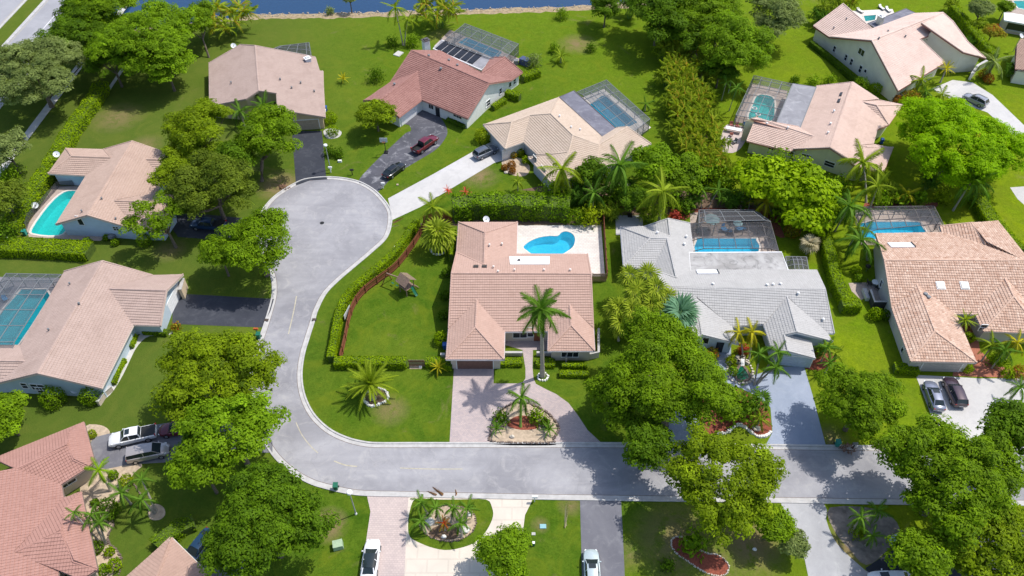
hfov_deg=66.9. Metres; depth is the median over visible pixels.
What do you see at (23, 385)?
window
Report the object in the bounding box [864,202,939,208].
red mulch bed
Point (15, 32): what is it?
avenue curb
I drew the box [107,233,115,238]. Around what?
barbecue
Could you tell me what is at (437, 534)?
lens mulch
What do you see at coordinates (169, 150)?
tree
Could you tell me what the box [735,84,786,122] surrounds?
pool deck
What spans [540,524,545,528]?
meter box
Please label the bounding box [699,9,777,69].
tree
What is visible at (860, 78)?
shrub
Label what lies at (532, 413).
shrub
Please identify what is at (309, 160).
asphalt driveway
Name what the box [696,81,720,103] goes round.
areca palm
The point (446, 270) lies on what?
shrub
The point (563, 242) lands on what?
swimming pool
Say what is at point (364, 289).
wooden fence
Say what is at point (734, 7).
tree
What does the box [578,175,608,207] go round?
palm tree
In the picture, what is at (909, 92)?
shrub
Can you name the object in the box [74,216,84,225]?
window
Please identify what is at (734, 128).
patio table
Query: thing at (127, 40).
tree
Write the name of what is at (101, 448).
asphalt driveway
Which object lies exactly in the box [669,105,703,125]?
areca palm
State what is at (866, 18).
swimming pool
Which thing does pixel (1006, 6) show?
tree
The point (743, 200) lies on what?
shrub
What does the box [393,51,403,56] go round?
patio slab box
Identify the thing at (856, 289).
side patio
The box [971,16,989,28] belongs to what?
tree
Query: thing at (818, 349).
shrub
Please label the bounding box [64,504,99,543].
palm tree
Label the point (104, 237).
shrub
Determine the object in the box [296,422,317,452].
yellow line
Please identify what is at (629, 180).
areca palm
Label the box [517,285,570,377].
palm tree
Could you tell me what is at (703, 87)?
areca palm
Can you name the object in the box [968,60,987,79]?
garden wall
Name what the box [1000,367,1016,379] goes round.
shrub
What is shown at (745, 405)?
shrub
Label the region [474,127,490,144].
shrub
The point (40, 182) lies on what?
hedge
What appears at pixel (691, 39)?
tree
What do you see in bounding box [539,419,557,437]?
palm tree
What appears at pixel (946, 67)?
palm tree
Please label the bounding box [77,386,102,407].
shrub
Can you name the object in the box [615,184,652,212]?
tree
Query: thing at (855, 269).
shrub
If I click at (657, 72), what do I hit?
areca palm
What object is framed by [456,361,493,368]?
garage door
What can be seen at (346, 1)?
tree
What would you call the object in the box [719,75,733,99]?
palm tree
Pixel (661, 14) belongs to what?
tree
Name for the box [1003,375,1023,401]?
palm tree
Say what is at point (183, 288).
garden wall
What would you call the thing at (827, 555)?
grey driveway
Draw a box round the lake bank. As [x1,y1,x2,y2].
[135,2,645,31]
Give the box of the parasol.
[733,221,742,232]
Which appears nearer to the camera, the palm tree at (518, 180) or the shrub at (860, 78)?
the palm tree at (518, 180)
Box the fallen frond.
[564,504,568,526]
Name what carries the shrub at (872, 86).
on the ground at (388, 318)
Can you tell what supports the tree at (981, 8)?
on the ground at (388, 318)
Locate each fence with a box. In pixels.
[24,180,74,228]
[339,220,424,355]
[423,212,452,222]
[592,273,606,281]
[602,211,607,275]
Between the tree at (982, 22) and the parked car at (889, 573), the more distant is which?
the tree at (982, 22)
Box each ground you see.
[0,0,1023,575]
[827,506,899,564]
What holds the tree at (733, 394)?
on the red mulch bed at (720, 426)
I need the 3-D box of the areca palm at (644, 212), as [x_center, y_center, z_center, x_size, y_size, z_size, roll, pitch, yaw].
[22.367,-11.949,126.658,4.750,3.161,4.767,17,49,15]
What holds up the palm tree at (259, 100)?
on the ground at (388, 318)
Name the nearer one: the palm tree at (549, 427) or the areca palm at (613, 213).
the palm tree at (549, 427)
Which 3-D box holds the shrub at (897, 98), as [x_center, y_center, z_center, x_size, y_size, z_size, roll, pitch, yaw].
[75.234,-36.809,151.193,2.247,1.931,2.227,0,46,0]
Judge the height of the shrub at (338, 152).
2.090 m
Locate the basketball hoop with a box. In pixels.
[379,138,387,153]
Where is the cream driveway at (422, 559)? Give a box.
[405,497,531,575]
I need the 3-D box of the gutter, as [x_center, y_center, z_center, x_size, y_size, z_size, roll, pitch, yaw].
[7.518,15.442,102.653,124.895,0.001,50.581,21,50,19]
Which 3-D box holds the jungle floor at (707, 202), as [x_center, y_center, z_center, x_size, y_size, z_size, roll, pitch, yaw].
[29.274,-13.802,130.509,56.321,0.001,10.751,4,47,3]
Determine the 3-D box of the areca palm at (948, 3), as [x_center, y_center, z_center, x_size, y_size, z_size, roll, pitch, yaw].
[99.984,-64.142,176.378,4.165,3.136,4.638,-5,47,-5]
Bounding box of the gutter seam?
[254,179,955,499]
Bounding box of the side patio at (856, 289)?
[849,282,880,300]
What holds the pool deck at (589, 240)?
on the ground at (388, 318)
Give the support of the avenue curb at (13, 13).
on the avenue road at (7, 7)
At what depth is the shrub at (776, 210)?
126.57 m
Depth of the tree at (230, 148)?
128.53 m
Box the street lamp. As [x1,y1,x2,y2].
[346,489,356,514]
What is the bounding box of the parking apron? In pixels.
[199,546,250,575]
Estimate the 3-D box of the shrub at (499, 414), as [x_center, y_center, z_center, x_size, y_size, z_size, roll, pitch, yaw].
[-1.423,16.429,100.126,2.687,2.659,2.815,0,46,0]
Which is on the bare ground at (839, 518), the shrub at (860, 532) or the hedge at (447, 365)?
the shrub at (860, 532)
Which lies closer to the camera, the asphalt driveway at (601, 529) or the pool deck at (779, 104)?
the asphalt driveway at (601, 529)
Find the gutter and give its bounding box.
[250,177,1023,503]
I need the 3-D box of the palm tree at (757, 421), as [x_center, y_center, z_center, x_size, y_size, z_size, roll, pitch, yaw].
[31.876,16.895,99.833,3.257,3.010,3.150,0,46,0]
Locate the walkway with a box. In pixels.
[106,332,172,397]
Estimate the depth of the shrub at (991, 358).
106.38 m
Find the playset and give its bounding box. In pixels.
[382,272,418,296]
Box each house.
[0,260,183,396]
[0,422,98,575]
[48,140,176,239]
[127,537,206,575]
[208,44,325,129]
[363,37,522,127]
[445,221,594,368]
[483,90,650,190]
[620,218,834,367]
[741,82,901,181]
[813,3,985,101]
[873,220,1023,371]
[1011,38,1023,84]
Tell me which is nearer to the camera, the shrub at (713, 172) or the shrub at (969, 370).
the shrub at (969, 370)
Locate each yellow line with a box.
[288,296,296,333]
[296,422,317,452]
[402,468,462,468]
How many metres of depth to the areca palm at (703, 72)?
155.56 m
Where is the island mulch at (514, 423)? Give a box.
[507,416,538,429]
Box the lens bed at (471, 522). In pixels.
[423,505,475,540]
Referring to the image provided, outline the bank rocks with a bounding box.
[225,2,622,17]
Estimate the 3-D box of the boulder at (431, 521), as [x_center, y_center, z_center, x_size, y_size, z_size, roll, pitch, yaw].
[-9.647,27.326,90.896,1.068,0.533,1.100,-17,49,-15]
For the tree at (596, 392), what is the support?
on the ground at (388, 318)
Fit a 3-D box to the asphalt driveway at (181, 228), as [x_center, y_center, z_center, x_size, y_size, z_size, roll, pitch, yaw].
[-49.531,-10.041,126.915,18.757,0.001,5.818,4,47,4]
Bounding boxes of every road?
[0,0,22,23]
[0,0,63,105]
[255,179,1023,499]
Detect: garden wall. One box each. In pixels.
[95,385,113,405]
[178,278,187,298]
[505,351,522,355]
[536,351,550,355]
[565,328,599,362]
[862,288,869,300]
[869,289,886,307]
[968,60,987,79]
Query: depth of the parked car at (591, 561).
86.60 m
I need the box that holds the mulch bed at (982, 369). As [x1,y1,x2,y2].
[953,324,1023,377]
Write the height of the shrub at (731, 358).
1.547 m
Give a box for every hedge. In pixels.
[0,81,110,234]
[0,236,95,261]
[111,358,126,384]
[129,333,138,348]
[142,328,169,336]
[148,514,197,547]
[326,218,420,362]
[333,355,407,369]
[425,356,452,370]
[446,117,465,128]
[448,229,456,261]
[451,189,570,224]
[490,97,506,110]
[500,357,522,367]
[504,89,521,101]
[520,68,541,82]
[535,357,555,368]
[559,369,589,378]
[562,362,587,369]
[808,40,863,86]
[815,227,855,302]
[837,297,862,314]
[892,361,919,376]
[947,4,999,63]
[967,191,1023,251]
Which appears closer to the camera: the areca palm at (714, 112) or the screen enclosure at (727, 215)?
the screen enclosure at (727, 215)
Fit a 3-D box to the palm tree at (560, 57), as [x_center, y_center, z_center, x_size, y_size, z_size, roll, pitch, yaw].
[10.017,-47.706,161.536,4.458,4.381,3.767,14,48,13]
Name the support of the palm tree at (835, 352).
on the red mulch bed at (815, 366)
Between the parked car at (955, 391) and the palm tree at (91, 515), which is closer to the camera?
the palm tree at (91, 515)
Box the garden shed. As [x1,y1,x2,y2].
[519,56,530,66]
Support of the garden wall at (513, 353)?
on the ground at (388, 318)
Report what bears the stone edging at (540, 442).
on the ground at (388, 318)
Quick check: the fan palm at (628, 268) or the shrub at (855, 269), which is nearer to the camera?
the fan palm at (628, 268)
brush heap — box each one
[276,184,289,189]
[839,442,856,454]
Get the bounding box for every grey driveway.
[668,348,825,444]
[781,500,868,575]
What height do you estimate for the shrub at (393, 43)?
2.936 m
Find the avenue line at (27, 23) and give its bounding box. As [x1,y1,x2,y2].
[10,2,46,41]
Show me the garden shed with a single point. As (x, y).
(524, 63)
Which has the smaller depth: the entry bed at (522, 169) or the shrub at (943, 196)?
the shrub at (943, 196)
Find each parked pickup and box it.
[108,423,156,448]
[189,217,226,232]
[410,135,438,153]
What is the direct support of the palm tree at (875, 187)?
on the red mulch bed at (930, 205)
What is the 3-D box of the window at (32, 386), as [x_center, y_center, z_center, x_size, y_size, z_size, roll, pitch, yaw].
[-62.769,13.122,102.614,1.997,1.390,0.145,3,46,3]
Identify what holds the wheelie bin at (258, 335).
on the ground at (388, 318)
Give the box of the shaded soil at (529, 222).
[420,215,601,231]
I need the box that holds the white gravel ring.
[323,128,341,138]
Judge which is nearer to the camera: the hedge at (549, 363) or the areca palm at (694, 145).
the hedge at (549, 363)
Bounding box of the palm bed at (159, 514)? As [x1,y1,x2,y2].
[148,504,164,519]
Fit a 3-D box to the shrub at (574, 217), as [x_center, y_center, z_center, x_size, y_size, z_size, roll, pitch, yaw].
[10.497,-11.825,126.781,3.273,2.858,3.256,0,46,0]
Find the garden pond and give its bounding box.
[734,355,750,381]
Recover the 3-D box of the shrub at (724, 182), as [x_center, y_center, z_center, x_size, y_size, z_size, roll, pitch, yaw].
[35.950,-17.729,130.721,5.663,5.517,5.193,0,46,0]
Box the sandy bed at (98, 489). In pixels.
[80,464,141,575]
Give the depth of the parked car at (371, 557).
86.74 m
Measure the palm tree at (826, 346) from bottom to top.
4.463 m
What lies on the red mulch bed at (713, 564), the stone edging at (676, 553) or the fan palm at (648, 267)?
the stone edging at (676, 553)
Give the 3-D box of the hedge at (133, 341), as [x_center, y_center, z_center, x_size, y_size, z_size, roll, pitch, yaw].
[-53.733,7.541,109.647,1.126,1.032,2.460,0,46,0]
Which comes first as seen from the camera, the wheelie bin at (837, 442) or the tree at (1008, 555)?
the tree at (1008, 555)
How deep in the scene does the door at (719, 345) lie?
107.82 m
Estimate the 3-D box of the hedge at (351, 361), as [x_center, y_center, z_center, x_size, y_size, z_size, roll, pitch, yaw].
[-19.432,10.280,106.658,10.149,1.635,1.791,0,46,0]
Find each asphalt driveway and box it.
[91,422,272,468]
[172,294,273,326]
[173,213,256,238]
[292,131,326,184]
[359,110,446,191]
[580,500,624,575]
[866,529,1023,575]
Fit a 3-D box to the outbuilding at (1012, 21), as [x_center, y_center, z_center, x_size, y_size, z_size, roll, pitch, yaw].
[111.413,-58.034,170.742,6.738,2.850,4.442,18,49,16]
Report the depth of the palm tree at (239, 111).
143.93 m
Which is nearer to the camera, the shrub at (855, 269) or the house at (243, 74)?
the shrub at (855, 269)
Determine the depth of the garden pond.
106.52 m
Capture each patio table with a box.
[726,126,741,133]
[872,279,877,286]
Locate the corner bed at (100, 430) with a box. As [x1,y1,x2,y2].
[86,424,109,440]
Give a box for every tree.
[0,34,88,107]
[0,125,31,173]
[0,177,30,214]
[0,389,31,442]
[32,3,115,58]
[52,0,90,30]
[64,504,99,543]
[67,0,139,28]
[76,502,108,542]
[81,0,197,76]
[81,45,123,87]
[83,456,115,491]
[88,512,113,544]
[105,480,135,509]
[118,189,186,248]
[126,488,159,515]
[128,467,157,511]
[141,46,198,91]
[146,156,189,187]
[147,327,287,425]
[157,132,210,162]
[160,96,235,159]
[162,431,236,494]
[164,148,258,219]
[170,390,291,476]
[181,0,217,57]
[196,234,231,276]
[197,457,341,575]
[201,205,292,276]
[205,138,261,178]
[230,99,254,126]
[232,103,302,181]
[250,89,276,117]
[337,73,348,82]
[340,359,398,411]
[344,0,355,12]
[353,99,397,131]
[380,0,408,44]
[397,10,418,45]
[409,510,432,533]
[410,489,433,514]
[418,192,451,226]
[425,497,446,523]
[429,359,445,377]
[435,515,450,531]
[444,496,464,523]
[447,512,470,537]
[458,494,479,524]
[471,521,532,575]
[488,418,504,436]
[506,382,540,427]
[510,173,525,190]
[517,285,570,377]
[537,152,582,199]
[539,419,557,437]
[550,46,571,66]
[574,155,610,192]
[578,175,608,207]
[582,367,639,431]
[589,0,623,27]
[592,140,647,194]
[598,305,732,429]
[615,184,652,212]
[621,413,677,471]
[625,0,692,45]
[628,141,681,188]
[636,166,690,220]
[637,96,654,111]
[658,9,703,50]
[659,419,790,547]
[664,151,708,195]
[671,0,727,43]
[688,365,743,422]
[696,56,742,87]
[696,182,710,208]
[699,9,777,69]
[701,0,746,48]
[707,180,730,208]
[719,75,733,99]
[724,317,752,354]
[728,80,746,110]
[730,153,789,205]
[730,181,751,208]
[741,317,765,359]
[743,343,772,385]
[745,0,809,41]
[746,196,783,217]
[749,409,772,432]
[749,503,797,543]
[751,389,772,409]
[756,340,791,384]
[759,354,791,384]
[764,161,831,209]
[777,527,811,558]
[781,202,834,236]
[787,178,843,220]
[799,234,819,254]
[813,336,841,361]
[813,362,908,449]
[816,351,841,372]
[827,343,843,362]
[831,188,872,232]
[833,221,886,264]
[836,138,887,202]
[844,215,875,246]
[847,505,876,533]
[859,170,896,205]
[860,524,886,548]
[863,499,893,526]
[872,412,1023,552]
[882,526,957,575]
[893,95,1023,190]
[895,184,920,205]
[909,66,940,93]
[912,80,940,101]
[927,498,1023,575]
[933,84,951,100]
[937,60,955,82]
[952,161,999,210]
[955,310,977,330]
[966,0,997,19]
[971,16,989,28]
[974,47,1014,77]
[974,330,1007,361]
[976,397,1023,460]
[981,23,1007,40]
[985,338,1023,368]
[996,0,1016,19]
[1002,329,1023,358]
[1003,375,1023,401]
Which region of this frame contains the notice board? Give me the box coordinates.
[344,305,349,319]
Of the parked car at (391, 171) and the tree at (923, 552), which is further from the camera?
the parked car at (391, 171)
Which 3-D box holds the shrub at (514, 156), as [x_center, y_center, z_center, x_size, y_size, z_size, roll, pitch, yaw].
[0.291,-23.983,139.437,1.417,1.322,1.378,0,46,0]
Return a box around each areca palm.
[207,0,259,39]
[410,0,466,29]
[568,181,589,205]
[596,200,624,221]
[609,178,638,198]
[618,0,642,19]
[635,203,662,222]
[650,40,675,60]
[652,68,678,87]
[656,38,691,59]
[659,47,691,70]
[659,90,684,115]
[660,61,692,86]
[662,76,693,104]
[663,116,689,134]
[665,89,699,118]
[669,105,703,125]
[669,135,693,154]
[670,39,703,60]
[671,117,706,146]
[672,54,703,74]
[673,130,705,156]
[674,62,700,88]
[683,89,714,112]
[684,76,715,101]
[684,104,720,129]
[686,193,704,208]
[687,137,710,152]
[688,57,709,77]
[690,117,725,137]
[691,145,715,174]
[692,133,725,157]
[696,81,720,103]
[703,146,732,178]
[706,108,726,124]
[706,131,732,154]
[713,154,737,178]
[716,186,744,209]
[808,6,829,21]
[815,0,845,13]
[833,0,861,9]
[868,162,892,184]
[876,178,902,201]
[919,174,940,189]
[943,0,961,11]
[966,35,975,45]
[1004,62,1014,77]
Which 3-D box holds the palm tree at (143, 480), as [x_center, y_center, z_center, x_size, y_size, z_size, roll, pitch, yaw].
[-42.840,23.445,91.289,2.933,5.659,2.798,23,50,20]
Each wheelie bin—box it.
[20,229,28,235]
[255,331,261,338]
[332,482,338,489]
[442,342,446,349]
[833,439,841,446]
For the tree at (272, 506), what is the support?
on the ground at (388, 318)
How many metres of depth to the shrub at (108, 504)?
90.73 m
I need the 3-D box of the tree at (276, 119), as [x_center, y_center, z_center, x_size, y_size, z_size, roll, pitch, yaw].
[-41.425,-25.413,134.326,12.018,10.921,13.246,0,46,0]
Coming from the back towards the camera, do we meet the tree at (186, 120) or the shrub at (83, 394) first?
the tree at (186, 120)
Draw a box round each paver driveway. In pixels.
[366,496,407,575]
[450,341,599,441]
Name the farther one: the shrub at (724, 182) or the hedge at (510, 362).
the shrub at (724, 182)
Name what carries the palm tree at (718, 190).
on the red mulch bed at (778, 231)
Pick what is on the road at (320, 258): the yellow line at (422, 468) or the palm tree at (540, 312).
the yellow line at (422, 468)
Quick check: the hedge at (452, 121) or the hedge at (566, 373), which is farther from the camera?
the hedge at (452, 121)
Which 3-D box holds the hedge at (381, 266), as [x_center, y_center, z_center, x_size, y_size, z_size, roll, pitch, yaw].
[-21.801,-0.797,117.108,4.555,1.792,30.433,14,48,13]
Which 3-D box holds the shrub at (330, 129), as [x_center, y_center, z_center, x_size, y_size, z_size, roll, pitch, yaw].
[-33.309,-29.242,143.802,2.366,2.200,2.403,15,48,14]
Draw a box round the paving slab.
[409,365,420,368]
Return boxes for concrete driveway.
[388,142,505,218]
[917,375,1023,437]
[934,80,1023,133]
[1010,186,1023,203]
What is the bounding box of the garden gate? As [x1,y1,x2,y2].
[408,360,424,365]
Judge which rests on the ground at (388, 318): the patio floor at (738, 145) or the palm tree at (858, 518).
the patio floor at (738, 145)
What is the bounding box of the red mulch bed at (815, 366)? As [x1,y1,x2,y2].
[806,352,831,370]
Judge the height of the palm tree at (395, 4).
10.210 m
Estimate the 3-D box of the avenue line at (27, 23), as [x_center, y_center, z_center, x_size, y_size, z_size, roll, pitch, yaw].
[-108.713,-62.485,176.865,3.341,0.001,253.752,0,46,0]
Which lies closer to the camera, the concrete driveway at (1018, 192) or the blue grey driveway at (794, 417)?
the blue grey driveway at (794, 417)
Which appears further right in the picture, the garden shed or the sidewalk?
the garden shed
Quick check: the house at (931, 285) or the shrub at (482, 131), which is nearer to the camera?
the house at (931, 285)
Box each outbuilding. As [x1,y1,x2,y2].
[999,12,1023,35]
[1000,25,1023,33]
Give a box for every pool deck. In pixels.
[0,277,59,343]
[26,186,101,240]
[434,30,518,63]
[517,225,604,273]
[582,89,650,134]
[690,212,777,251]
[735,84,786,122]
[853,9,893,22]
[855,210,941,244]
[1007,0,1023,14]
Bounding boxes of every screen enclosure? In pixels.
[0,273,61,348]
[274,42,311,55]
[444,23,518,58]
[577,80,649,135]
[690,222,778,251]
[696,210,770,234]
[733,75,791,128]
[784,256,808,269]
[856,206,943,240]
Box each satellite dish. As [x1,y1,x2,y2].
[53,151,59,156]
[483,216,489,221]
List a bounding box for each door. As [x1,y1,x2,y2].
[166,283,180,313]
[293,119,320,129]
[401,105,416,125]
[435,107,439,116]
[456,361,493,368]
[502,144,523,160]
[534,333,539,340]
[716,342,723,352]
[775,355,812,367]
[920,363,963,371]
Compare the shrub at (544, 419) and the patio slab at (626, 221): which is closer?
the shrub at (544, 419)
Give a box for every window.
[19,382,29,388]
[29,383,45,390]
[63,478,76,488]
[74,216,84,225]
[111,226,118,230]
[513,333,526,337]
[561,352,578,357]
[701,337,709,343]
[823,160,835,168]
[857,47,864,56]
[977,324,988,330]
[1005,23,1023,31]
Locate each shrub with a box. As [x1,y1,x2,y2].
[0,158,26,182]
[0,217,22,245]
[37,385,68,410]
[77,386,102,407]
[88,429,97,438]
[89,498,99,505]
[91,496,121,522]
[93,540,104,554]
[97,563,109,575]
[102,234,110,240]
[103,546,114,556]
[106,556,121,572]
[107,469,119,480]
[111,238,119,246]
[117,473,134,488]
[135,233,151,247]
[170,321,182,331]
[323,110,337,124]
[323,143,335,157]
[324,5,334,15]
[325,124,338,137]
[333,146,345,158]
[364,64,386,84]
[386,34,399,48]
[402,32,419,48]
[433,330,446,346]
[438,310,447,320]
[439,289,448,300]
[441,267,450,277]
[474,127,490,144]
[491,407,509,427]
[501,163,507,170]
[506,160,515,168]
[509,167,515,173]
[510,151,517,158]
[517,148,524,156]
[521,155,529,163]
[522,53,541,68]
[526,405,545,429]
[535,176,565,195]
[538,415,552,428]
[548,41,559,54]
[553,4,570,20]
[564,169,583,194]
[568,207,585,226]
[575,201,605,228]
[584,41,599,53]
[588,171,611,200]
[602,184,622,206]
[633,175,656,191]
[660,556,676,572]
[665,186,685,211]
[667,209,683,219]
[677,196,696,218]
[677,521,711,563]
[699,156,712,182]
[701,157,729,190]
[707,166,738,194]
[707,346,720,358]
[718,380,769,432]
[725,354,736,366]
[727,366,738,376]
[730,185,753,209]
[736,343,749,356]
[737,152,763,165]
[748,196,762,207]
[764,145,791,163]
[767,206,786,225]
[783,224,800,238]
[784,150,813,164]
[789,74,799,83]
[805,74,821,86]
[813,343,826,358]
[822,73,839,83]
[830,173,854,198]
[848,519,867,540]
[850,265,861,274]
[854,76,869,90]
[854,273,864,282]
[868,82,882,95]
[868,306,884,321]
[873,189,895,209]
[879,309,890,321]
[888,187,912,209]
[892,95,902,103]
[901,88,921,106]
[905,185,929,208]
[932,187,953,204]
[962,364,974,373]
[965,331,975,342]
[978,68,990,77]
[982,73,994,83]
[985,351,1011,369]
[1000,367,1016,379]
[1012,363,1023,380]
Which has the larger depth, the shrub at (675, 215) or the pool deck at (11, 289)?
the shrub at (675, 215)
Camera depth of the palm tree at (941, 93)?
149.39 m
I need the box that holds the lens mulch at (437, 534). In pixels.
[429,524,458,539]
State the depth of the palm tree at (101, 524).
87.25 m
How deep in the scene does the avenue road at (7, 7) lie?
179.10 m
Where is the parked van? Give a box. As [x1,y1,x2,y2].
[125,441,169,464]
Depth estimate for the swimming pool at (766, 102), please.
152.77 m
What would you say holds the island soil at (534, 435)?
on the ground at (388, 318)
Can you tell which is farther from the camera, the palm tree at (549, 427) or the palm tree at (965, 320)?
the palm tree at (965, 320)
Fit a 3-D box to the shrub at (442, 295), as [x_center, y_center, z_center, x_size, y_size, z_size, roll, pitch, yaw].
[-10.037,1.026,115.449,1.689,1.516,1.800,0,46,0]
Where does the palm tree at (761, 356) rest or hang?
on the ground at (388, 318)
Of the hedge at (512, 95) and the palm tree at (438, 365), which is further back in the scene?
the hedge at (512, 95)
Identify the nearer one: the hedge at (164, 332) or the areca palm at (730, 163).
the hedge at (164, 332)
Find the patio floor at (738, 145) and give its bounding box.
[721,124,744,152]
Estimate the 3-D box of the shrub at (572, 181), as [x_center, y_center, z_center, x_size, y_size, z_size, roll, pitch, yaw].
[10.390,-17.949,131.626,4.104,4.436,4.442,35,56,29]
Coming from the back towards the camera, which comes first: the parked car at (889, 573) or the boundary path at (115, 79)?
the boundary path at (115, 79)
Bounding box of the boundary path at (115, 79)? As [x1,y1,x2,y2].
[110,68,122,88]
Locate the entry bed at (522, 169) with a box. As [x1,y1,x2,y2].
[502,157,529,175]
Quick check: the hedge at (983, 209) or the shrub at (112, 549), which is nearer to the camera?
the shrub at (112, 549)
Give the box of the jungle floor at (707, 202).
[523,183,845,230]
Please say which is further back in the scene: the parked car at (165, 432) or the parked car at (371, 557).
the parked car at (165, 432)
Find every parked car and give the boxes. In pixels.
[158,421,182,438]
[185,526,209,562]
[360,539,380,575]
[382,162,405,178]
[472,144,497,159]
[582,549,600,575]
[867,568,909,575]
[922,380,945,411]
[942,377,968,407]
[962,93,989,107]
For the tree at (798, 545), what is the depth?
85.89 m
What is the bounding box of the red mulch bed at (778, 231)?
[679,208,784,237]
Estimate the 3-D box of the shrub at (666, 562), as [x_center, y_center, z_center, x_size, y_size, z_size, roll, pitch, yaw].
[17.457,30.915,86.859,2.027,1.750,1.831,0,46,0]
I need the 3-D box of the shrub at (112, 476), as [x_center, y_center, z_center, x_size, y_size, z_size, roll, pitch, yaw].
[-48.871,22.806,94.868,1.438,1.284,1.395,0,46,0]
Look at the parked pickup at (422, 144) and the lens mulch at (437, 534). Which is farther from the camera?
the parked pickup at (422, 144)
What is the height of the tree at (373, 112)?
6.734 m
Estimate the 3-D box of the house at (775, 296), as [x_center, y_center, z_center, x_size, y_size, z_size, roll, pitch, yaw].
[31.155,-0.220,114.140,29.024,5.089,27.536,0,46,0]
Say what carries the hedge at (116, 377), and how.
on the ground at (388, 318)
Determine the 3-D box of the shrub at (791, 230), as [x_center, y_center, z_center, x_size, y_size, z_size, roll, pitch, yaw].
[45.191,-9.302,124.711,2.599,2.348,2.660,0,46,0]
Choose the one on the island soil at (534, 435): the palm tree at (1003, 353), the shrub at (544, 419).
the shrub at (544, 419)
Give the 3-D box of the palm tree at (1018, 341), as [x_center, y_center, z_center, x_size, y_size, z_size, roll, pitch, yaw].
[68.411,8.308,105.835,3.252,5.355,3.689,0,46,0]
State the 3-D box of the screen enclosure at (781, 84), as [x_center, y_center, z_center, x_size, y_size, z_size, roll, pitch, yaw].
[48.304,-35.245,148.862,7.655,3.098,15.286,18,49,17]
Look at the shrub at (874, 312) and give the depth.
112.28 m
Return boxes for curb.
[0,0,26,27]
[2,0,46,45]
[250,176,1023,505]
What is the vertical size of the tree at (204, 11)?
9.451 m
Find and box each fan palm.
[420,216,457,255]
[602,295,631,327]
[607,311,629,341]
[617,263,639,300]
[621,297,641,321]
[622,277,648,310]
[637,260,661,292]
[639,294,665,322]
[642,276,671,309]
[652,286,677,309]
[659,290,700,327]
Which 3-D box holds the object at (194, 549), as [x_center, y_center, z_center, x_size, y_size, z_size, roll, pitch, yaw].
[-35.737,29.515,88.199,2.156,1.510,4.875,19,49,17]
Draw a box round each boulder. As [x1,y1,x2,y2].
[425,518,434,525]
[752,425,760,430]
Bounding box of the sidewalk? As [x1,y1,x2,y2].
[0,8,125,172]
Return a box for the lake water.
[113,0,621,22]
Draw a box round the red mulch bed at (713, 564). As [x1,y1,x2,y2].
[672,537,728,575]
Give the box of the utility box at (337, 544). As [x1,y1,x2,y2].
[332,539,343,550]
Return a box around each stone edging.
[106,479,150,574]
[363,387,389,407]
[419,504,476,542]
[488,401,559,444]
[537,372,548,381]
[670,536,729,575]
[717,422,771,438]
[726,361,753,385]
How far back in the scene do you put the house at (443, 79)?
148.92 m
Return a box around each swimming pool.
[0,288,50,344]
[29,189,75,236]
[457,37,502,56]
[522,230,576,253]
[590,95,638,126]
[693,237,761,251]
[747,94,775,120]
[861,220,926,239]
[862,14,876,21]
[1012,0,1023,9]
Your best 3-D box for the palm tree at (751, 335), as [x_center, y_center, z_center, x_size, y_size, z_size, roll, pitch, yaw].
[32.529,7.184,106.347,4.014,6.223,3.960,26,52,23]
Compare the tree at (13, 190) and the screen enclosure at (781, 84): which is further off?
the screen enclosure at (781, 84)
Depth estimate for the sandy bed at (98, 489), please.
93.70 m
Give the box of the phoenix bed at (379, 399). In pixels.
[365,391,386,404]
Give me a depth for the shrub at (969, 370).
105.71 m
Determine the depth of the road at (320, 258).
97.33 m
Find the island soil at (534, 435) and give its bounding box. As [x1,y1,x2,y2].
[490,403,556,445]
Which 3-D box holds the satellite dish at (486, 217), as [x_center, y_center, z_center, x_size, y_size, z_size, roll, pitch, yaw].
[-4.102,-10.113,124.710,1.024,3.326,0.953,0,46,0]
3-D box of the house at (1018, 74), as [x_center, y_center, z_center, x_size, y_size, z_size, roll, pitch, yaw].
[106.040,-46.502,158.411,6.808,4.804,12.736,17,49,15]
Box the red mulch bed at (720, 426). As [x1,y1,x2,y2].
[702,390,771,434]
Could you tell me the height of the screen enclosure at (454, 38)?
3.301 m
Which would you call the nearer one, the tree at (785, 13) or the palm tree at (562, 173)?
the palm tree at (562, 173)
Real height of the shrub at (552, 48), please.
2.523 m
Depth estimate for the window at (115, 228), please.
123.47 m
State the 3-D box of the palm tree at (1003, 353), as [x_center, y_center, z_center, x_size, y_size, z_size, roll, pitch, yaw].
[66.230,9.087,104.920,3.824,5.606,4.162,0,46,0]
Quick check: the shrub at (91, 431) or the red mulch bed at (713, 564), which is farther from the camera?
the shrub at (91, 431)
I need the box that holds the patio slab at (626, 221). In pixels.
[616,215,642,234]

